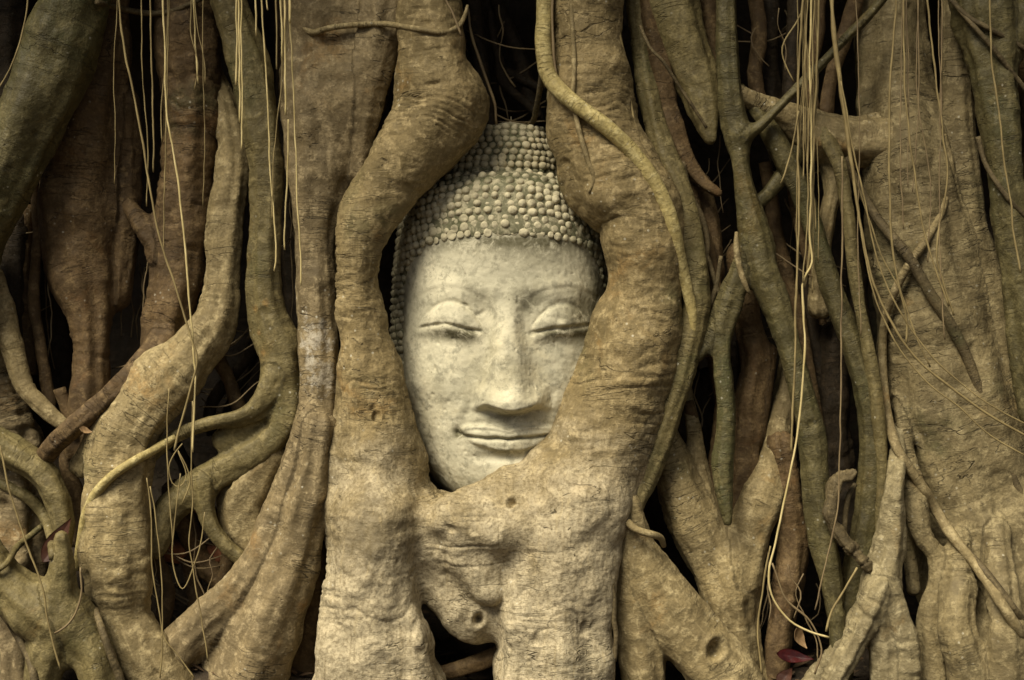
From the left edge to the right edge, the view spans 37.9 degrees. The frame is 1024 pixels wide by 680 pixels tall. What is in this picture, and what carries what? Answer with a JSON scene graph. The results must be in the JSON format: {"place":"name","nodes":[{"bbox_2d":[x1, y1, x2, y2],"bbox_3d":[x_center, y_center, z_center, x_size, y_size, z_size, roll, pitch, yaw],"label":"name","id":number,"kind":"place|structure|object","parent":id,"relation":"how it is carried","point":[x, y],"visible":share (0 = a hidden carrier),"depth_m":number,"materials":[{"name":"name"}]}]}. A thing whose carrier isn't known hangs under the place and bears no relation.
{"place":"outdoors","nodes":[
{"label":"outdoors","id":0,"kind":"place"},
{"bbox_2d":[49,531,918,679],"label":"ground","id":1,"kind":"structure","parent":0,"point":[441,632],"depth_m":3.75,"materials":[{"name":"soil"}]},
{"bbox_2d":[0,617,25,679],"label":"corner root","id":2,"kind":"object","parent":1,"relation":"on","point":[12,661],"visible":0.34,"depth_m":3.40,"materials":[{"name":"brown plant"}]},
{"bbox_2d":[0,350,48,575],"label":"cracked root","id":3,"kind":"object","parent":1,"relation":"on","point":[16,416],"visible":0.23,"depth_m":3.52,"materials":[{"name":"brown plant"}]},
{"bbox_2d":[0,479,53,560],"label":"clinging vine","id":4,"kind":"object","parent":3,"relation":"attached to","point":[34,503],"visible":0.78,"depth_m":3.50,"materials":[{"name":"brown plant"}]},
{"bbox_2d":[0,530,119,679],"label":"forked root","id":5,"kind":"object","parent":1,"relation":"on","point":[80,649],"visible":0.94,"depth_m":3.30,"materials":[{"name":"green plant"}]},
{"bbox_2d":[0,614,38,679],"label":"clinging vine","id":6,"kind":"object","parent":5,"relation":"hanging from","point":[32,670],"visible":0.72,"depth_m":3.33,"materials":[{"name":"brown plant"}]},
{"bbox_2d":[0,523,43,570],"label":"clinging vine","id":7,"kind":"object","parent":5,"relation":"on","point":[20,543],"visible":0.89,"depth_m":3.45,"materials":[{"name":"brown plant"}]},
{"bbox_2d":[0,445,60,669],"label":"aerial rootlet","id":8,"kind":"object","parent":5,"relation":"attached to","point":[31,557],"visible":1,"depth_m":3.27,"materials":[{"name":"plant"}]},
{"bbox_2d":[94,607,124,679],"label":"clinging vine","id":9,"kind":"object","parent":5,"relation":"attached to","point":[112,658],"visible":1,"depth_m":3.32,"materials":[{"name":"brown plant"}]},
{"bbox_2d":[68,67,248,679],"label":"curving root","id":10,"kind":"object","parent":1,"relation":"on","point":[114,553],"visible":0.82,"depth_m":3.41,"materials":[{"name":"beige plant"}]},
{"bbox_2d":[74,434,175,570],"bbox_3d":[-0.890,0.374,3.407,0.237,0.314,0.089,0,0,0],"label":"clinging vine","id":11,"kind":"object","parent":10,"relation":"attached to","point":[104,483],"visible":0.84,"depth_m":3.38,"materials":[{"name":"brown plant"}]},
{"bbox_2d":[153,556,174,630],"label":"shaded root","id":12,"kind":"object","parent":1,"relation":"on","point":[168,596],"visible":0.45,"depth_m":3.54,"materials":[{"name":"brown plant"}]},
{"bbox_2d":[161,479,218,607],"bbox_3d":[-0.727,0.534,3.602,0.229,0.401,0.092,0,0,0],"label":"root","id":13,"kind":"object","parent":1,"relation":"on","point":[183,528],"visible":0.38,"depth_m":3.57,"materials":[{"name":"brown plant"}]},
{"bbox_2d":[167,441,194,565],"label":"shaded root","id":14,"kind":"object","parent":13,"relation":"attached to","point":[184,454],"visible":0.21,"depth_m":3.60,"materials":[{"name":"brown plant"}]},
{"bbox_2d":[164,0,397,679],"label":"furrowed root","id":15,"kind":"object","parent":1,"relation":"on","point":[255,602],"visible":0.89,"depth_m":3.44,"materials":[{"name":"brown plant"}]},
{"bbox_2d":[151,0,299,562],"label":"forking root","id":16,"kind":"object","parent":15,"relation":"attached to","point":[254,431],"visible":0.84,"depth_m":3.46,"materials":[{"name":"brown plant"}]},
{"bbox_2d":[216,449,284,550],"bbox_3d":[-0.613,0.377,3.527,0.170,0.264,0.126,0,0,0],"label":"bulb root","id":17,"kind":"object","parent":16,"relation":"hanging from","point":[240,500],"visible":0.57,"depth_m":3.47,"materials":[{"name":"beige plant"}]},
{"bbox_2d":[274,0,297,328],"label":"deep root","id":18,"kind":"object","parent":15,"relation":"attached to","point":[286,274],"visible":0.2,"depth_m":3.64,"materials":[{"name":"brown plant"}]},
{"bbox_2d":[292,540,326,673],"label":"side root","id":19,"kind":"object","parent":1,"relation":"on","point":[304,659],"visible":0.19,"depth_m":3.53,"materials":[{"name":"brown plant"}]},
{"bbox_2d":[441,646,496,678],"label":"deep root","id":20,"kind":"object","parent":1,"relation":"on","point":[480,661],"visible":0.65,"depth_m":3.48,"materials":[{"name":"brown plant"}]},
{"bbox_2d":[63,539,915,679],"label":"leaf litter","id":21,"kind":"object","parent":1,"relation":"on","point":[294,671],"visible":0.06,"depth_m":3.73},
{"bbox_2d":[312,0,684,679],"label":"clasping root","id":22,"kind":"object","parent":1,"relation":"on","point":[518,564],"visible":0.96,"depth_m":3.37,"materials":[{"name":"brown plant"}]},
{"bbox_2d":[261,0,276,270],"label":"aerial rootlet","id":23,"kind":"object","parent":22,"relation":"attached to","point":[268,133],"visible":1,"depth_m":3.33,"materials":[{"name":"plant"}]},
{"bbox_2d":[288,8,301,285],"bbox_3d":[-0.487,-0.605,3.352,0.032,0.967,0.006,0,0,0],"label":"aerial rootlet","id":24,"kind":"object","parent":22,"relation":"attached to","point":[295,153],"visible":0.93,"depth_m":3.35,"materials":[{"name":"plant"}]},
{"bbox_2d":[303,5,468,35],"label":"surface root","id":25,"kind":"object","parent":22,"relation":"attached to","point":[331,27],"visible":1,"depth_m":3.42,"materials":[{"name":"beige plant"}]},
{"bbox_2d":[467,8,497,124],"bbox_3d":[-0.070,-0.645,3.523,0.073,0.274,0.009,0,0,0],"label":"aerial rootlet","id":26,"kind":"object","parent":22,"relation":"attached to","point":[482,67],"visible":0.99,"depth_m":3.52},
{"bbox_2d":[389,117,607,491],"bbox_3d":[-0.023,-0.038,3.611,0.562,1.018,0.502,0,0,0],"label":"stone head","id":27,"kind":"object","parent":22,"relation":"attached to","point":[499,273],"visible":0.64,"depth_m":3.45},
{"bbox_2d":[462,0,497,124],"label":"deep root","id":28,"kind":"object","parent":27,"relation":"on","point":[476,15],"visible":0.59,"depth_m":3.62,"materials":[{"name":"black plant"}]},
{"bbox_2d":[569,0,594,191],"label":"surface root","id":29,"kind":"object","parent":22,"relation":"attached to","point":[575,116],"visible":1,"depth_m":3.36,"materials":[{"name":"beige plant"}]},
{"bbox_2d":[611,582,618,661],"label":"surface root","id":30,"kind":"object","parent":22,"relation":"attached to","point":[614,627],"visible":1,"depth_m":3.36,"materials":[{"name":"brown plant"}]},
{"bbox_2d":[535,0,696,329],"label":"climbing vine","id":31,"kind":"object","parent":22,"relation":"attached to","point":[560,90],"visible":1,"depth_m":3.36,"materials":[{"name":"brown plant"}]},
{"bbox_2d":[625,519,665,547],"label":"surface root","id":32,"kind":"object","parent":22,"relation":"attached to","point":[630,524],"visible":1,"depth_m":3.36,"materials":[{"name":"beige plant"}]},
{"bbox_2d":[625,0,710,509],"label":"olive vine","id":33,"kind":"object","parent":22,"relation":"attached to","point":[657,132],"visible":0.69,"depth_m":3.43,"materials":[{"name":"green plant"}]},
{"bbox_2d":[640,0,724,357],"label":"root","id":34,"kind":"object","parent":22,"relation":"hanging from","point":[705,189],"visible":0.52,"depth_m":3.48,"materials":[{"name":"wood"}]},
{"bbox_2d":[650,0,718,144],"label":"blunt root","id":35,"kind":"object","parent":22,"relation":"attached to","point":[683,35],"visible":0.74,"depth_m":3.46,"materials":[{"name":"brown plant"}]},
{"bbox_2d":[639,25,706,128],"bbox_3d":[0.371,-0.604,3.416,0.160,0.237,0.030,0,0,-4],"label":"twig","id":36,"kind":"object","parent":35,"relation":"attached to","point":[670,72],"visible":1,"depth_m":3.41,"materials":[{"name":"brown plant"}]},
{"bbox_2d":[700,0,715,59],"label":"shaded root","id":37,"kind":"object","parent":35,"relation":"attached to","point":[709,12],"visible":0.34,"depth_m":3.55,"materials":[{"name":"brown plant"}]},
{"bbox_2d":[35,0,989,599],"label":"tree trunk","id":38,"kind":"object","parent":1,"relation":"on","point":[125,346],"visible":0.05,"depth_m":4.29,"materials":[{"name":"brown plant"}]},
{"bbox_2d":[0,0,37,418],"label":"edge root","id":39,"kind":"object","parent":38,"relation":"attached to","point":[12,15],"visible":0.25,"depth_m":3.58,"materials":[{"name":"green plant"}]},
{"bbox_2d":[22,204,37,374],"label":"shaded root","id":40,"kind":"object","parent":39,"relation":"attached to","point":[28,339],"visible":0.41,"depth_m":3.60,"materials":[{"name":"brown plant"}]},
{"bbox_2d":[0,267,65,427],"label":"slanting root","id":41,"kind":"object","parent":38,"relation":"attached to","point":[31,395],"visible":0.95,"depth_m":3.48,"materials":[{"name":"beige plant"}]},
{"bbox_2d":[35,258,72,440],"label":"deep root","id":42,"kind":"object","parent":38,"relation":"hanging from","point":[61,343],"visible":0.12,"depth_m":3.67,"materials":[{"name":"brown plant"}]},
{"bbox_2d":[0,0,111,264],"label":"leaning root","id":43,"kind":"object","parent":38,"relation":"attached to","point":[53,70],"visible":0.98,"depth_m":3.36,"materials":[{"name":"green plant"}]},
{"bbox_2d":[94,0,202,16],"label":"twig","id":44,"kind":"object","parent":43,"relation":"attached to","point":[137,11],"visible":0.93,"depth_m":3.51,"materials":[{"name":"brown plant"}]},
{"bbox_2d":[36,0,142,461],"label":"swollen root","id":45,"kind":"object","parent":38,"relation":"attached to","point":[89,240],"visible":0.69,"depth_m":3.51,"materials":[{"name":"brown plant"}]},
{"bbox_2d":[27,183,57,408],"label":"shaded root","id":46,"kind":"object","parent":45,"relation":"attached to","point":[41,352],"visible":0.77,"depth_m":3.55,"materials":[{"name":"brown plant"}]},
{"bbox_2d":[53,387,82,546],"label":"shaded root","id":47,"kind":"object","parent":45,"relation":"attached to","point":[73,484],"visible":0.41,"depth_m":3.52,"materials":[{"name":"brown plant"}]},
{"bbox_2d":[36,0,221,461],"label":"ringed root","id":48,"kind":"object","parent":38,"relation":"attached to","point":[162,320],"visible":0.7,"depth_m":3.52,"materials":[{"name":"brown plant"}]},
{"bbox_2d":[0,426,74,547],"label":"root","id":49,"kind":"object","parent":48,"relation":"attached to","point":[27,462],"visible":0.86,"depth_m":3.43,"materials":[{"name":"brown plant"}]},
{"bbox_2d":[118,0,197,450],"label":"aerial rootlet","id":50,"kind":"object","parent":38,"relation":"hanging from","point":[160,240],"visible":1,"depth_m":3.30,"materials":[{"name":"plant"}]},
{"bbox_2d":[162,0,195,451],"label":"aerial rootlet","id":51,"kind":"object","parent":38,"relation":"hanging from","point":[179,193],"visible":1,"depth_m":3.31,"materials":[{"name":"plant"}]},
{"bbox_2d":[203,338,255,435],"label":"shaded root","id":52,"kind":"object","parent":38,"relation":"attached to","point":[218,392],"visible":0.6,"depth_m":3.62,"materials":[{"name":"brown plant"}]},
{"bbox_2d":[214,356,244,410],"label":"shaded root","id":53,"kind":"object","parent":38,"relation":"attached to","point":[223,369],"visible":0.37,"depth_m":3.58,"materials":[{"name":"brown plant"}]},
{"bbox_2d":[222,332,257,413],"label":"deep root","id":54,"kind":"object","parent":38,"relation":"attached to","point":[241,383],"visible":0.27,"depth_m":3.67,"materials":[{"name":"brown plant"}]},
{"bbox_2d":[490,0,543,126],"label":"deep root","id":55,"kind":"object","parent":38,"relation":"attached to","point":[511,37],"visible":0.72,"depth_m":3.74,"materials":[{"name":"black plant"}]},
{"bbox_2d":[505,67,544,92],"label":"deep root","id":56,"kind":"object","parent":55,"relation":"attached to","point":[524,81],"visible":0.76,"depth_m":3.73,"materials":[{"name":"black plant"}]},
{"bbox_2d":[695,367,713,460],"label":"deep root","id":57,"kind":"object","parent":38,"relation":"attached to","point":[707,390],"visible":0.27,"depth_m":3.62,"materials":[{"name":"plant"}]},
{"bbox_2d":[762,0,781,170],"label":"deep root","id":58,"kind":"object","parent":38,"relation":"attached to","point":[772,81],"visible":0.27,"depth_m":3.62,"materials":[{"name":"brown plant"}]},
{"bbox_2d":[782,0,801,103],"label":"deep root","id":59,"kind":"object","parent":38,"relation":"hanging from","point":[788,83],"visible":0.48,"depth_m":3.55,"materials":[{"name":"brown plant"}]},
{"bbox_2d":[698,0,886,647],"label":"joined root","id":60,"kind":"object","parent":38,"relation":"attached to","point":[757,245],"visible":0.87,"depth_m":3.42,"materials":[{"name":"brown plant"}]},
{"bbox_2d":[733,232,750,294],"bbox_3d":[0.523,-0.174,3.388,0.042,0.144,0.018,0,0,0],"label":"twig","id":61,"kind":"object","parent":60,"relation":"hanging from","point":[738,261],"visible":1,"depth_m":3.38,"materials":[{"name":"beige plant"}]},
{"bbox_2d":[790,0,803,451],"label":"aerial rootlet","id":62,"kind":"object","parent":38,"relation":"hanging from","point":[798,236],"visible":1,"depth_m":3.30,"materials":[{"name":"plant"}]},
{"bbox_2d":[768,0,828,638],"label":"aerial rootlet","id":63,"kind":"object","parent":38,"relation":"hanging from","point":[802,386],"visible":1,"depth_m":3.30,"materials":[{"name":"plant"}]},
{"bbox_2d":[802,0,815,282],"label":"aerial rootlet","id":64,"kind":"object","parent":38,"relation":"hanging from","point":[808,141],"visible":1,"depth_m":3.29,"materials":[{"name":"plant"}]},
{"bbox_2d":[803,0,819,287],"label":"aerial rootlet","id":65,"kind":"object","parent":38,"relation":"hanging from","point":[816,84],"visible":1,"depth_m":3.30,"materials":[{"name":"plant"}]},
{"bbox_2d":[814,156,843,609],"bbox_3d":[0.709,0.097,3.342,0.066,1.016,0.007,0,0,0],"label":"aerial rootlet","id":66,"kind":"object","parent":38,"relation":"hanging from","point":[842,240],"visible":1,"depth_m":3.34,"materials":[{"name":"plant"}]},
{"bbox_2d":[816,322,856,552],"bbox_3d":[0.786,0.237,3.634,0.127,0.564,0.134,0,0,-44],"label":"deep root","id":67,"kind":"object","parent":38,"relation":"hanging from","point":[828,380],"visible":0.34,"depth_m":3.58,"materials":[{"name":"brown plant"}]},
{"bbox_2d":[758,161,823,420],"bbox_3d":[0.674,-0.089,3.588,0.165,0.682,0.041,0,0,0],"label":"shaded root","id":68,"kind":"object","parent":67,"relation":"on","point":[774,219],"visible":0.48,"depth_m":3.57,"materials":[{"name":"brown plant"}]},
{"bbox_2d":[792,178,820,375],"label":"shaded root","id":69,"kind":"object","parent":67,"relation":"on","point":[814,328],"visible":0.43,"depth_m":3.60,"materials":[{"name":"brown plant"}]},
{"bbox_2d":[741,85,934,318],"bbox_3d":[0.752,-0.332,3.531,0.590,0.563,0.155,0,0,-3],"label":"bridging root","id":70,"kind":"object","parent":38,"relation":"attached to","point":[874,134],"visible":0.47,"depth_m":3.48,"materials":[{"name":"beige plant"}]},
{"bbox_2d":[747,0,766,94],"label":"shaded root","id":71,"kind":"object","parent":70,"relation":"attached to","point":[759,41],"visible":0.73,"depth_m":3.56,"materials":[{"name":"brown plant"}]},
{"bbox_2d":[787,188,826,324],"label":"shaded root","id":72,"kind":"object","parent":70,"relation":"on","point":[802,238],"visible":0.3,"depth_m":3.54,"materials":[{"name":"brown plant"}]},
{"bbox_2d":[805,0,825,109],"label":"shaded root","id":73,"kind":"object","parent":70,"relation":"on","point":[822,21],"visible":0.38,"depth_m":3.54,"materials":[{"name":"brown plant"}]},
{"bbox_2d":[820,127,887,530],"bbox_3d":[0.768,0.008,3.470,0.199,1.113,0.083,0,0,27],"label":"cord root","id":74,"kind":"object","parent":38,"relation":"hanging from","point":[831,147],"visible":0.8,"depth_m":3.44,"materials":[{"name":"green plant"}]},
{"bbox_2d":[855,0,861,335],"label":"aerial rootlet","id":75,"kind":"object","parent":38,"relation":"hanging from","point":[858,176],"visible":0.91,"depth_m":3.33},
{"bbox_2d":[830,0,1023,435],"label":"aerial rootlet","id":76,"kind":"object","parent":38,"relation":"hanging from","point":[836,52],"visible":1,"depth_m":3.28,"materials":[{"name":"plant"}]},
{"bbox_2d":[838,72,1023,455],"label":"aerial rootlet","id":77,"kind":"object","parent":76,"relation":"attached to","point":[930,385],"visible":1,"depth_m":3.28,"materials":[{"name":"plant"}]},
{"bbox_2d":[840,81,1023,423],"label":"aerial rootlet","id":78,"kind":"object","parent":38,"relation":"hanging from","point":[935,360],"visible":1,"depth_m":3.28,"materials":[{"name":"plant"}]},
{"bbox_2d":[939,0,945,339],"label":"aerial rootlet","id":79,"kind":"object","parent":38,"relation":"hanging from","point":[939,163],"visible":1,"depth_m":3.33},
{"bbox_2d":[948,0,1023,421],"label":"root","id":80,"kind":"object","parent":38,"relation":"hanging from","point":[1007,18],"visible":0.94,"depth_m":3.39,"materials":[{"name":"brown plant"}]},
{"bbox_2d":[949,0,1023,50],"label":"crossing vine","id":81,"kind":"object","parent":80,"relation":"attached to","point":[957,6],"visible":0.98,"depth_m":3.38,"materials":[{"name":"brown plant"}]},
{"bbox_2d":[955,0,1023,90],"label":"crossing vine","id":82,"kind":"object","parent":80,"relation":"attached to","point":[995,51],"visible":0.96,"depth_m":3.38,"materials":[{"name":"brown plant"}]},
{"bbox_2d":[975,136,1023,217],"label":"crossing vine","id":83,"kind":"object","parent":80,"relation":"attached to","point":[1001,189],"visible":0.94,"depth_m":3.38,"materials":[{"name":"brown plant"}]},
{"bbox_2d":[989,0,1021,272],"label":"aerial rootlet","id":84,"kind":"object","parent":38,"relation":"hanging from","point":[1006,176],"visible":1,"depth_m":3.30,"materials":[{"name":"plant"}]},
{"bbox_2d":[616,495,763,679],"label":"spreading root","id":85,"kind":"object","parent":1,"relation":"on","point":[665,612],"visible":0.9,"depth_m":3.39,"materials":[{"name":"beige plant"}]},
{"bbox_2d":[657,358,794,679],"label":"knuckled root","id":86,"kind":"object","parent":1,"relation":"on","point":[724,563],"visible":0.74,"depth_m":3.50,"materials":[{"name":"beige plant"}]},
{"bbox_2d":[692,363,713,439],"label":"shaded root","id":87,"kind":"object","parent":86,"relation":"attached to","point":[698,395],"visible":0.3,"depth_m":3.62,"materials":[{"name":"brown plant"}]},
{"bbox_2d":[706,280,721,497],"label":"shaded root","id":88,"kind":"object","parent":86,"relation":"attached to","point":[711,372],"visible":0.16,"depth_m":3.57,"materials":[{"name":"brown plant"}]},
{"bbox_2d":[726,243,776,507],"bbox_3d":[0.572,0.106,3.575,0.122,0.689,0.085,0,0,0],"label":"shaded root","id":89,"kind":"object","parent":86,"relation":"attached to","point":[753,388],"visible":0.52,"depth_m":3.54,"materials":[{"name":"brown plant"}]},
{"bbox_2d":[764,431,808,679],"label":"wrinkled root","id":90,"kind":"object","parent":1,"relation":"on","point":[792,546],"visible":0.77,"depth_m":3.52,"materials":[{"name":"brown plant"}]},
{"bbox_2d":[741,84,876,679],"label":"diagonal root","id":91,"kind":"object","parent":1,"relation":"on","point":[776,142],"visible":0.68,"depth_m":3.45,"materials":[{"name":"brown plant"}]},
{"bbox_2d":[801,423,921,679],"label":"fleshy root","id":92,"kind":"object","parent":1,"relation":"on","point":[879,624],"visible":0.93,"depth_m":3.36,"materials":[{"name":"brown plant"}]},
{"bbox_2d":[776,648,812,662],"bbox_3d":[0.651,0.729,3.437,0.085,0.032,0.009,8,-28,4],"label":"fallen leaf","id":93,"kind":"object","parent":92,"relation":"on","point":[790,655],"visible":1,"depth_m":3.44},
{"bbox_2d":[822,468,872,573],"bbox_3d":[0.760,0.410,3.386,0.114,0.238,0.040,0,0,0],"label":"broken twig","id":94,"kind":"object","parent":92,"relation":"on","point":[846,542],"visible":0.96,"depth_m":3.37,"materials":[{"name":"brown plant"}]},
{"bbox_2d":[854,0,1023,679],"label":"great root","id":95,"kind":"object","parent":1,"relation":"on","point":[964,464],"visible":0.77,"depth_m":3.44,"materials":[{"name":"brown plant"}]},
{"bbox_2d":[819,0,863,112],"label":"deep root","id":96,"kind":"object","parent":95,"relation":"attached to","point":[827,98],"visible":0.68,"depth_m":3.53,"materials":[{"name":"brown plant"}]},
{"bbox_2d":[844,195,888,456],"bbox_3d":[0.866,0.055,3.647,0.119,0.814,0.062,0,0,0],"label":"shaded root","id":97,"kind":"object","parent":95,"relation":"attached to","point":[863,267],"visible":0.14,"depth_m":3.63,"materials":[{"name":"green plant"}]},
{"bbox_2d":[888,0,907,343],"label":"aerial rootlet","id":98,"kind":"object","parent":95,"relation":"hanging from","point":[889,178],"visible":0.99,"depth_m":3.32,"materials":[{"name":"plant"}]},
{"bbox_2d":[902,0,949,305],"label":"aerial rootlet","id":99,"kind":"object","parent":95,"relation":"hanging from","point":[916,186],"visible":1,"depth_m":3.32,"materials":[{"name":"plant"}]},
{"bbox_2d":[845,156,1022,493],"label":"crossing vine","id":100,"kind":"object","parent":95,"relation":"attached to","point":[901,247],"visible":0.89,"depth_m":3.42,"materials":[{"name":"brown plant"}]},
{"bbox_2d":[926,0,954,315],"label":"aerial rootlet","id":101,"kind":"object","parent":95,"relation":"hanging from","point":[946,157],"visible":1,"depth_m":3.33,"materials":[{"name":"plant"}]},
{"bbox_2d":[878,134,1023,638],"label":"crossing vine","id":102,"kind":"object","parent":95,"relation":"attached to","point":[951,534],"visible":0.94,"depth_m":3.42,"materials":[{"name":"beige plant"}]},
{"bbox_2d":[966,545,1023,619],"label":"crossing vine","id":103,"kind":"object","parent":95,"relation":"attached to","point":[988,574],"visible":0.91,"depth_m":3.32,"materials":[{"name":"brown plant"}]},
{"bbox_2d":[1018,59,1023,177],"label":"flank root","id":104,"kind":"object","parent":95,"relation":"attached to","point":[1021,77],"visible":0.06,"depth_m":3.62,"materials":[{"name":"brown plant"}]},
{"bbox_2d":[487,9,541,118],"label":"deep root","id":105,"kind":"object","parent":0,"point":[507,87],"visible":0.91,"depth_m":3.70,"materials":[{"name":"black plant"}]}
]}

